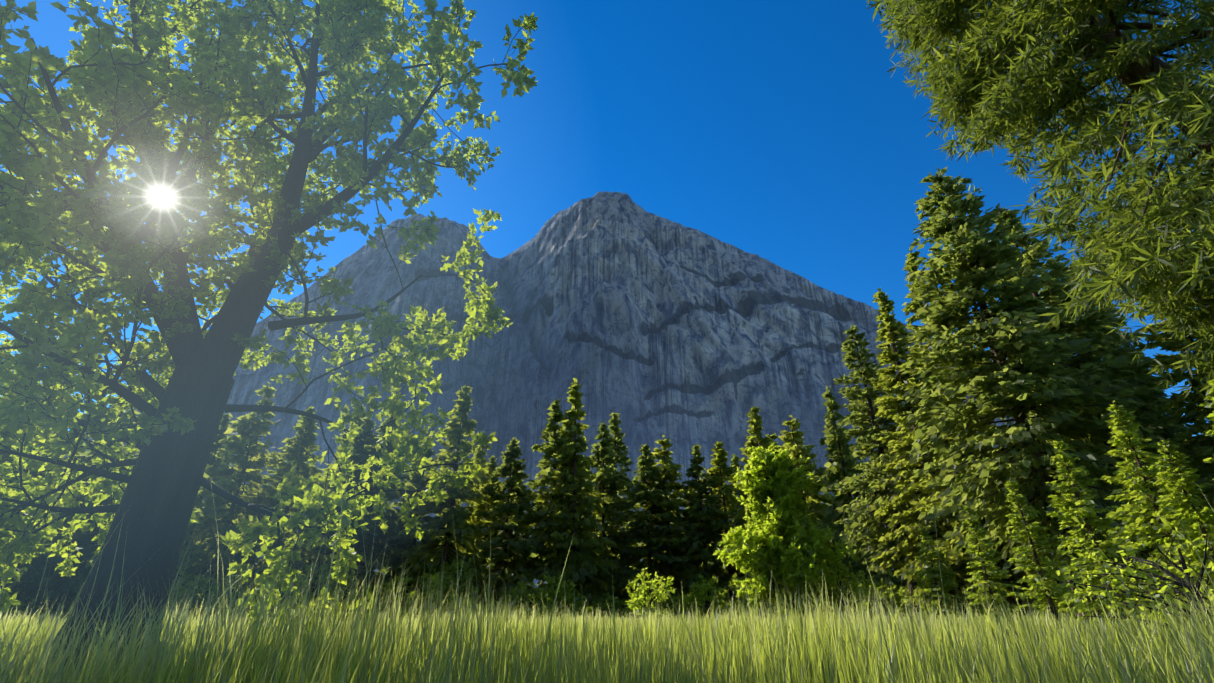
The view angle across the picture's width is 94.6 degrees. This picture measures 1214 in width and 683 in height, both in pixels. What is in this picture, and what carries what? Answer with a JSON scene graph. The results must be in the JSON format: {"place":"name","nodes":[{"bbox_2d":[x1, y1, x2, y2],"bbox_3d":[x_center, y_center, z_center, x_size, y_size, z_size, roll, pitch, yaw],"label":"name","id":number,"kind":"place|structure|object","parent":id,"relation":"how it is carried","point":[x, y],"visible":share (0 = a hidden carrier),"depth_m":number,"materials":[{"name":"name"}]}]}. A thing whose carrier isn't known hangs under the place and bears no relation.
{"place":"outdoors","nodes":[
{"label":"outdoors","id":0,"kind":"place"},
{"bbox_2d":[61,191,1076,615],"bbox_3d":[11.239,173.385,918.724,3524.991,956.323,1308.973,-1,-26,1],"label":"mountain","id":1,"kind":"structure","parent":0,"point":[651,327],"depth_m":666.88,"materials":[{"name":"stone"}]},
{"bbox_2d":[5,635,1180,682],"bbox_3d":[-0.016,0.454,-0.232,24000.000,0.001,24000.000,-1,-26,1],"label":"ground","id":2,"kind":"structure","parent":0,"point":[780,675],"depth_m":5.67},
{"bbox_2d":[0,579,18,617],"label":"bush","id":3,"kind":"object","parent":2,"relation":"on","point":[13,590],"depth_m":44.41,"materials":[{"name":"green plant"}]},
{"bbox_2d":[2,396,41,586],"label":"conifer","id":4,"kind":"object","parent":2,"relation":"on","point":[9,458],"depth_m":46.82,"materials":[{"name":"green plant"}]},
{"bbox_2d":[0,576,46,619],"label":"bush","id":5,"kind":"object","parent":2,"relation":"on","point":[24,604],"depth_m":47.65,"materials":[{"name":"green plant"}]},
{"bbox_2d":[0,345,79,587],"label":"conifer","id":6,"kind":"object","parent":2,"relation":"on","point":[54,561],"depth_m":42.14,"materials":[{"name":"green plant"}]},
{"bbox_2d":[25,576,78,618],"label":"bush","id":7,"kind":"object","parent":2,"relation":"on","point":[55,609],"depth_m":46.71,"materials":[{"name":"green plant"}]},
{"bbox_2d":[40,597,76,615],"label":"bush","id":8,"kind":"object","parent":2,"relation":"on","point":[53,608],"depth_m":48.07,"materials":[{"name":"green plant"}]},
{"bbox_2d":[3,395,140,618],"bbox_3d":[-50.505,14.810,54.390,10.643,23.327,12.033,22,-34,-37],"label":"conifer","id":9,"kind":"object","parent":2,"relation":"on","point":[82,460],"depth_m":49.10,"materials":[{"name":"green plant"}]},
{"bbox_2d":[41,411,124,566],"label":"conifer","id":10,"kind":"object","parent":2,"relation":"on","point":[93,444],"depth_m":98.03,"materials":[{"name":"green plant"}]},
{"bbox_2d":[82,448,139,567],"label":"conifer","id":11,"kind":"object","parent":2,"relation":"on","point":[88,564],"depth_m":84.85,"materials":[{"name":"green plant"}]},
{"bbox_2d":[19,371,209,612],"bbox_3d":[-44.803,13.294,53.528,13.135,25.328,14.247,6,-27,-12],"label":"conifer","id":12,"kind":"object","parent":2,"relation":"on","point":[56,582],"depth_m":47.47,"materials":[{"name":"green plant"}]},
{"bbox_2d":[164,580,196,615],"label":"bush","id":13,"kind":"object","parent":2,"relation":"on","point":[174,596],"depth_m":54.27,"materials":[{"name":"green plant"}]},
{"bbox_2d":[164,573,215,617],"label":"bush","id":14,"kind":"object","parent":2,"relation":"on","point":[189,586],"depth_m":53.80,"materials":[{"name":"green plant"}]},
{"bbox_2d":[181,555,216,613],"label":"bush","id":15,"kind":"object","parent":2,"relation":"on","point":[200,596],"depth_m":74.02,"materials":[{"name":"green plant"}]},
{"bbox_2d":[168,413,232,605],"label":"conifer","id":16,"kind":"object","parent":2,"relation":"on","point":[213,460],"depth_m":69.07,"materials":[{"name":"green plant"}]},
{"bbox_2d":[183,435,227,544],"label":"conifer","id":17,"kind":"object","parent":2,"relation":"on","point":[200,536],"depth_m":119.48,"materials":[{"name":"green plant"}]},
{"bbox_2d":[191,567,261,614],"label":"bush","id":18,"kind":"object","parent":2,"relation":"on","point":[228,595],"depth_m":76.88,"materials":[{"name":"green plant"}]},
{"bbox_2d":[186,568,267,618],"bbox_3d":[-36.811,25.170,54.645,6.847,5.717,6.662,-8,-28,16],"label":"bush","id":19,"kind":"object","parent":2,"relation":"on","point":[220,590],"depth_m":53.69,"materials":[{"name":"green plant"}]},
{"bbox_2d":[175,382,282,606],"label":"conifer","id":20,"kind":"object","parent":2,"relation":"on","point":[242,442],"depth_m":63.45,"materials":[{"name":"green plant"}]},
{"bbox_2d":[195,441,267,594],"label":"conifer","id":21,"kind":"object","parent":2,"relation":"on","point":[249,486],"depth_m":135.45,"materials":[{"name":"green plant"}]},
{"bbox_2d":[238,602,290,618],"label":"bush","id":22,"kind":"object","parent":2,"relation":"on","point":[268,613],"depth_m":54.16,"materials":[{"name":"green plant"}]},
{"bbox_2d":[0,0,538,681],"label":"tree","id":23,"kind":"object","parent":2,"relation":"on","point":[160,478],"depth_m":6.80,"materials":[{"name":"green plant"}]},
{"bbox_2d":[247,446,310,607],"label":"conifer","id":24,"kind":"object","parent":2,"relation":"on","point":[299,470],"depth_m":118.46,"materials":[{"name":"green plant"}]},
{"bbox_2d":[226,406,335,618],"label":"conifer","id":25,"kind":"object","parent":2,"relation":"on","point":[301,440],"depth_m":70.60,"materials":[{"name":"green plant"}]},
{"bbox_2d":[269,575,315,617],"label":"bush","id":26,"kind":"object","parent":2,"relation":"on","point":[301,581],"depth_m":58.38,"materials":[{"name":"green plant"}]},
{"bbox_2d":[288,561,335,616],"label":"bush","id":27,"kind":"object","parent":2,"relation":"on","point":[324,567],"depth_m":61.52,"materials":[{"name":"green plant"}]},
{"bbox_2d":[283,449,350,554],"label":"conifer","id":28,"kind":"object","parent":2,"relation":"on","point":[335,470],"depth_m":82.02,"materials":[{"name":"green plant"}]},
{"bbox_2d":[283,405,374,546],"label":"conifer","id":29,"kind":"object","parent":2,"relation":"on","point":[357,421],"depth_m":106.25,"materials":[{"name":"green plant"}]},
{"bbox_2d":[290,416,394,616],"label":"conifer","id":30,"kind":"object","parent":2,"relation":"on","point":[360,450],"depth_m":74.14,"materials":[{"name":"green plant"}]},
{"bbox_2d":[307,569,382,619],"bbox_3d":[-25.258,24.924,53.993,6.689,5.541,6.508,-16,-31,29],"label":"bush","id":31,"kind":"object","parent":2,"relation":"on","point":[348,579],"depth_m":53.73,"materials":[{"name":"green plant"}]},
{"bbox_2d":[313,413,418,614],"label":"conifer","id":32,"kind":"object","parent":2,"relation":"on","point":[393,522],"depth_m":75.05,"materials":[{"name":"green plant"}]},
{"bbox_2d":[346,586,400,616],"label":"bush","id":33,"kind":"object","parent":2,"relation":"on","point":[374,598],"depth_m":59.73,"materials":[{"name":"green plant"}]},
{"bbox_2d":[376,574,422,618],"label":"bush","id":34,"kind":"object","parent":2,"relation":"on","point":[390,587],"depth_m":61.57,"materials":[{"name":"green plant"}]},
{"bbox_2d":[377,470,428,594],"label":"conifer","id":35,"kind":"object","parent":2,"relation":"on","point":[385,569],"depth_m":132.09,"materials":[{"name":"green plant"}]},
{"bbox_2d":[371,437,446,619],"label":"conifer","id":36,"kind":"object","parent":2,"relation":"on","point":[408,544],"depth_m":78.81,"materials":[{"name":"green plant"}]},
{"bbox_2d":[393,591,435,617],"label":"bush","id":37,"kind":"object","parent":2,"relation":"on","point":[416,601],"depth_m":62.44,"materials":[{"name":"green plant"}]},
{"bbox_2d":[413,569,457,616],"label":"bush","id":38,"kind":"object","parent":2,"relation":"on","point":[435,576],"depth_m":64.30,"materials":[{"name":"green plant"}]},
{"bbox_2d":[411,471,464,601],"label":"conifer","id":39,"kind":"object","parent":2,"relation":"on","point":[442,512],"depth_m":135.96,"materials":[{"name":"green plant"}]},
{"bbox_2d":[393,385,494,607],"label":"conifer","id":40,"kind":"object","parent":2,"relation":"on","point":[459,518],"depth_m":73.14,"materials":[{"name":"green plant"}]},
{"bbox_2d":[424,558,480,616],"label":"bush","id":41,"kind":"object","parent":2,"relation":"on","point":[465,576],"depth_m":66.11,"materials":[{"name":"green plant"}]},
{"bbox_2d":[449,603,486,618],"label":"bush","id":42,"kind":"object","parent":2,"relation":"on","point":[477,606],"visible":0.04,"depth_m":56.73,"materials":[{"name":"green plant"}]},
{"bbox_2d":[435,440,512,597],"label":"conifer","id":43,"kind":"object","parent":2,"relation":"on","point":[479,455],"depth_m":134.94,"materials":[{"name":"green plant"}]},
{"bbox_2d":[452,455,526,603],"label":"conifer","id":44,"kind":"object","parent":2,"relation":"on","point":[491,466],"depth_m":85.29,"materials":[{"name":"green plant"}]},
{"bbox_2d":[481,599,511,617],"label":"bush","id":45,"kind":"object","parent":2,"relation":"on","point":[495,605],"visible":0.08,"depth_m":62.27,"materials":[{"name":"green plant"}]},
{"bbox_2d":[455,437,553,610],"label":"conifer","id":46,"kind":"object","parent":2,"relation":"on","point":[502,554],"visible":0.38,"depth_m":74.06,"materials":[{"name":"green plant"}]},
{"bbox_2d":[485,471,534,587],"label":"conifer","id":47,"kind":"object","parent":2,"relation":"on","point":[513,520],"visible":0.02,"depth_m":160.19,"materials":[{"name":"green plant"}]},
{"bbox_2d":[492,580,560,619],"bbox_3d":[-8.607,28.387,60.186,7.663,5.027,7.927,-3,-27,6],"label":"bush","id":48,"kind":"object","parent":2,"relation":"on","point":[523,590],"visible":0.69,"depth_m":59.09,"materials":[{"name":"green plant"}]},
{"bbox_2d":[505,398,593,597],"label":"conifer","id":49,"kind":"object","parent":2,"relation":"on","point":[550,434],"visible":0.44,"depth_m":79.13,"materials":[{"name":"green plant"}]},
{"bbox_2d":[532,572,584,619],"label":"bush","id":50,"kind":"object","parent":2,"relation":"on","point":[550,580],"visible":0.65,"depth_m":58.68,"materials":[{"name":"green plant"}]},
{"bbox_2d":[536,483,583,590],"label":"conifer","id":51,"kind":"object","parent":2,"relation":"on","point":[538,583],"depth_m":120.34,"materials":[{"name":"green plant"}]},
{"bbox_2d":[520,378,620,616],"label":"conifer","id":52,"kind":"object","parent":2,"relation":"on","point":[568,479],"visible":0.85,"depth_m":75.74,"materials":[{"name":"green plant"}]},
{"bbox_2d":[550,593,591,617],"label":"bush","id":53,"kind":"object","parent":2,"relation":"on","point":[570,601],"visible":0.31,"depth_m":60.23,"materials":[{"name":"green plant"}]},
{"bbox_2d":[568,600,597,618],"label":"bush","id":54,"kind":"object","parent":2,"relation":"on","point":[592,605],"visible":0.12,"depth_m":61.07,"materials":[{"name":"green plant"}]},
{"bbox_2d":[564,461,601,565],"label":"conifer","id":55,"kind":"object","parent":2,"relation":"on","point":[584,480],"visible":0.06,"depth_m":129.94,"materials":[{"name":"green plant"}]},
{"bbox_2d":[569,421,650,615],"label":"conifer","id":56,"kind":"object","parent":2,"relation":"on","point":[602,477],"visible":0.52,"depth_m":82.44,"materials":[{"name":"green plant"}]},
{"bbox_2d":[589,591,632,620],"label":"bush","id":57,"kind":"object","parent":2,"relation":"on","point":[618,607],"visible":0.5,"depth_m":61.31,"materials":[{"name":"green plant"}]},
{"bbox_2d":[585,412,650,578],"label":"conifer","id":58,"kind":"object","parent":2,"relation":"on","point":[619,447],"visible":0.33,"depth_m":116.06,"materials":[{"name":"green plant"}]},
{"bbox_2d":[625,568,676,619],"bbox_3d":[3.070,17.504,38.079,3.715,3.927,4.817,-1,-26,1],"label":"shrub","id":59,"kind":"object","parent":2,"relation":"on","point":[644,590],"visible":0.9,"depth_m":38.25,"materials":[{"name":"green plant"}]},
{"bbox_2d":[606,443,701,614],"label":"conifer","id":60,"kind":"object","parent":2,"relation":"on","point":[637,492],"visible":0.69,"depth_m":79.35,"materials":[{"name":"green plant"}]},
{"bbox_2d":[639,587,687,619],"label":"bush","id":61,"kind":"object","parent":2,"relation":"on","point":[667,604],"visible":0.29,"depth_m":57.54,"materials":[{"name":"green plant"}]},
{"bbox_2d":[628,435,712,595],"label":"conifer","id":62,"kind":"object","parent":2,"relation":"on","point":[670,473],"visible":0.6,"depth_m":80.95,"materials":[{"name":"green plant"}]},
{"bbox_2d":[671,592,700,618],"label":"bush","id":63,"kind":"object","parent":2,"relation":"on","point":[687,604],"visible":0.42,"depth_m":62.48,"materials":[{"name":"green plant"}]},
{"bbox_2d":[686,490,701,607],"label":"conifer","id":64,"kind":"object","parent":2,"relation":"on","point":[692,492],"depth_m":154.30,"materials":[{"name":"green plant"}]},
{"bbox_2d":[675,592,716,615],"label":"bush","id":65,"kind":"object","parent":2,"relation":"on","point":[703,602],"visible":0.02,"depth_m":87.74,"materials":[{"name":"green plant"}]},
{"bbox_2d":[666,444,737,614],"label":"conifer","id":66,"kind":"object","parent":2,"relation":"on","point":[693,539],"visible":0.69,"depth_m":79.08,"materials":[{"name":"green plant"}]},
{"bbox_2d":[687,574,729,619],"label":"bush","id":67,"kind":"object","parent":2,"relation":"on","point":[704,588],"visible":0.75,"depth_m":61.12,"materials":[{"name":"green plant"}]},
{"bbox_2d":[701,471,732,567],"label":"conifer","id":68,"kind":"object","parent":2,"relation":"on","point":[729,520],"depth_m":128.41,"materials":[{"name":"green plant"}]},
{"bbox_2d":[682,441,754,604],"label":"conifer","id":69,"kind":"object","parent":2,"relation":"on","point":[726,498],"visible":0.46,"depth_m":80.54,"materials":[{"name":"green plant"}]},
{"bbox_2d":[717,571,775,618],"bbox_3d":[15.441,28.005,61.215,7.496,6.684,7.703,-18,-32,32],"label":"bush","id":70,"kind":"object","parent":2,"relation":"on","point":[735,594],"visible":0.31,"depth_m":60.31,"materials":[{"name":"green plant"}]},
{"bbox_2d":[715,454,782,614],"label":"conifer","id":71,"kind":"object","parent":2,"relation":"on","point":[735,461],"visible":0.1,"depth_m":87.65,"materials":[{"name":"green plant"}]},
{"bbox_2d":[730,406,799,617],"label":"conifer","id":72,"kind":"object","parent":2,"relation":"on","point":[756,427],"visible":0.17,"depth_m":78.34,"materials":[{"name":"green plant"}]},
{"bbox_2d":[762,604,788,617],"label":"bush","id":73,"kind":"object","parent":2,"relation":"on","point":[772,615],"visible":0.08,"depth_m":61.33,"materials":[{"name":"green plant"}]},
{"bbox_2d":[713,441,860,617],"bbox_3d":[13.187,14.293,42.214,10.372,13.356,10.277,-1,-26,1],"label":"lime tree","id":74,"kind":"object","parent":2,"relation":"on","point":[785,543],"visible":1,"depth_m":40.40,"materials":[{"name":"green plant"}]},
{"bbox_2d":[765,431,818,518],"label":"conifer","id":75,"kind":"object","parent":2,"relation":"on","point":[773,436],"visible":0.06,"depth_m":120.83,"materials":[{"name":"green plant"}]},
{"bbox_2d":[781,605,817,617],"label":"bush","id":76,"kind":"object","parent":2,"relation":"on","point":[808,610],"visible":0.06,"depth_m":60.09,"materials":[{"name":"green plant"}]},
{"bbox_2d":[782,438,849,592],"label":"conifer","id":77,"kind":"object","parent":2,"relation":"on","point":[784,444],"visible":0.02,"depth_m":126.00,"materials":[{"name":"green plant"}]},
{"bbox_2d":[772,415,864,589],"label":"conifer","id":78,"kind":"object","parent":2,"relation":"on","point":[797,448],"visible":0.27,"depth_m":78.92,"materials":[{"name":"green plant"}]},
{"bbox_2d":[802,551,882,619],"bbox_3d":[15.481,16.605,37.473,4.495,4.998,4.476,-22,-34,37],"label":"shrub","id":79,"kind":"object","parent":2,"relation":"on","point":[839,579],"visible":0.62,"depth_m":37.36,"materials":[{"name":"green plant"}]},
{"bbox_2d":[830,584,868,613],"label":"bush","id":80,"kind":"object","parent":2,"relation":"on","point":[831,602],"visible":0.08,"depth_m":60.27,"materials":[{"name":"green plant"}]},
{"bbox_2d":[827,426,887,586],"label":"conifer","id":81,"kind":"object","parent":2,"relation":"on","point":[835,493],"visible":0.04,"depth_m":119.98,"materials":[{"name":"green plant"}]},
{"bbox_2d":[815,386,902,610],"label":"conifer","id":82,"kind":"object","parent":2,"relation":"on","point":[830,441],"visible":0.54,"depth_m":68.11,"materials":[{"name":"green plant"}]},
{"bbox_2d":[849,578,910,618],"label":"bush","id":83,"kind":"object","parent":2,"relation":"on","point":[868,583],"visible":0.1,"depth_m":56.54,"materials":[{"name":"green plant"}]},
{"bbox_2d":[848,578,917,618],"bbox_3d":[26.180,25.015,53.357,6.306,4.619,6.136,-15,-30,27],"label":"bush","id":84,"kind":"object","parent":2,"relation":"on","point":[897,600],"visible":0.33,"depth_m":52.66,"materials":[{"name":"green plant"}]},
{"bbox_2d":[866,450,907,606],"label":"conifer","id":85,"kind":"object","parent":2,"relation":"on","point":[902,584],"depth_m":104.99,"materials":[{"name":"green plant"}]},
{"bbox_2d":[833,324,945,612],"bbox_3d":[28.970,12.678,59.990,12.714,32.285,12.731,2,-26,-3],"label":"tall conifer","id":86,"kind":"object","parent":2,"relation":"on","point":[872,475],"visible":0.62,"depth_m":59.39,"materials":[{"name":"green plant"}]},
{"bbox_2d":[894,588,908,619],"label":"bush","id":87,"kind":"object","parent":2,"relation":"on","point":[901,597],"visible":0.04,"depth_m":78.25,"materials":[{"name":"green plant"}]},
{"bbox_2d":[899,576,945,615],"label":"bush","id":88,"kind":"object","parent":2,"relation":"on","point":[922,605],"visible":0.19,"depth_m":53.60,"materials":[{"name":"green plant"}]},
{"bbox_2d":[868,288,1008,618],"bbox_3d":[29.688,9.209,54.266,11.517,33.422,11.768,16,-31,-30],"label":"tall conifer","id":89,"kind":"object","parent":2,"relation":"on","point":[889,333],"visible":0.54,"depth_m":52.53,"materials":[{"name":"green plant"}]},
{"bbox_2d":[911,525,975,621],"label":"conifer tree","id":90,"kind":"object","parent":2,"relation":"on","point":[934,585],"visible":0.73,"depth_m":32.27,"materials":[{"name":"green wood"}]},
{"bbox_2d":[898,247,1066,616],"bbox_3d":[32.027,5.980,50.397,12.610,35.812,12.340,-17,-31,31],"label":"tall conifer","id":91,"kind":"object","parent":2,"relation":"on","point":[913,307],"visible":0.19,"depth_m":47.54,"materials":[{"name":"green plant"}]},
{"bbox_2d":[968,571,1006,618],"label":"bush","id":92,"kind":"object","parent":2,"relation":"on","point":[977,611],"visible":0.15,"depth_m":51.49,"materials":[{"name":"green plant"}]},
{"bbox_2d":[963,506,1024,625],"label":"conifer tree","id":93,"kind":"object","parent":2,"relation":"on","point":[976,531],"visible":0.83,"depth_m":26.62,"materials":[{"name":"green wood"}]},
{"bbox_2d":[1000,596,1062,617],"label":"bush","id":94,"kind":"object","parent":2,"relation":"on","point":[1027,608],"visible":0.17,"depth_m":50.66,"materials":[{"name":"green plant"}]},
{"bbox_2d":[896,166,1182,619],"bbox_3d":[27.239,1.277,39.294,14.274,34.275,13.695,-17,-31,30],"label":"tall conifer","id":95,"kind":"object","parent":2,"relation":"on","point":[1019,324],"visible":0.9,"depth_m":37.16,"materials":[{"name":"green plant"}]},
{"bbox_2d":[866,0,1213,400],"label":"tree","id":96,"kind":"object","parent":2,"relation":"on","point":[1011,57],"visible":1,"depth_m":11.69,"materials":[{"name":"green plant"}]},
{"bbox_2d":[1004,479,1090,625],"label":"conifer tree","id":97,"kind":"object","parent":2,"relation":"on","point":[1040,578],"visible":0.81,"depth_m":22.69,"materials":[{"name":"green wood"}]},
{"bbox_2d":[986,206,1213,604],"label":"tall conifer","id":98,"kind":"object","parent":2,"relation":"on","point":[1035,251],"visible":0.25,"depth_m":40.80,"materials":[{"name":"green plant"}]},
{"bbox_2d":[1067,570,1147,615],"bbox_3d":[44.366,21.792,48.369,6.655,6.312,6.889,-5,-27,9],"label":"bush","id":99,"kind":"object","parent":2,"relation":"on","point":[1105,590],"visible":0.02,"depth_m":47.99,"materials":[{"name":"green plant"}]},
{"bbox_2d":[1044,440,1171,632],"bbox_3d":[16.532,6.694,19.035,3.227,6.883,2.992,-12,-29,23],"label":"conifer tree","id":100,"kind":"object","parent":2,"relation":"on","point":[1084,511],"visible":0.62,"depth_m":19.15,"materials":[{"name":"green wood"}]},
{"bbox_2d":[1040,260,1213,612],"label":"tall conifer","id":101,"kind":"object","parent":2,"relation":"on","point":[1147,385],"visible":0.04,"depth_m":44.12,"materials":[{"name":"green plant"}]},
{"bbox_2d":[1053,516,1213,643],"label":"shrub","id":102,"kind":"object","parent":2,"relation":"on","point":[1116,576],"visible":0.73,"depth_m":9.73,"materials":[{"name":"green plant"}]},
{"bbox_2d":[1099,400,1213,637],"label":"conifer tree","id":103,"kind":"object","parent":2,"relation":"on","point":[1137,527],"visible":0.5,"depth_m":15.64,"materials":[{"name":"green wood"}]},
{"bbox_2d":[1140,279,1213,552],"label":"tall conifer","id":104,"kind":"object","parent":2,"relation":"on","point":[1193,411],"visible":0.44,"depth_m":34.19,"materials":[{"name":"green plant"}]},
{"bbox_2d":[1153,439,1213,602],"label":"conifer tree","id":105,"kind":"object","parent":2,"relation":"on","point":[1182,484],"visible":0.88,"depth_m":12.94,"materials":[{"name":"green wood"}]},
{"bbox_2d":[1199,375,1213,526],"label":"conifer tree","id":106,"kind":"object","parent":2,"relation":"on","point":[1209,416],"visible":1,"depth_m":11.78,"materials":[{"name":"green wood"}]},
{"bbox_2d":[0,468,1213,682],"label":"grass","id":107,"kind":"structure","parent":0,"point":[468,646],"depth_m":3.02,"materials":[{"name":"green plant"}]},
{"bbox_2d":[0,0,1213,435],"label":"sky","id":108,"kind":"structure","parent":0,"point":[778,131],"materials":[{"name":"blue"}]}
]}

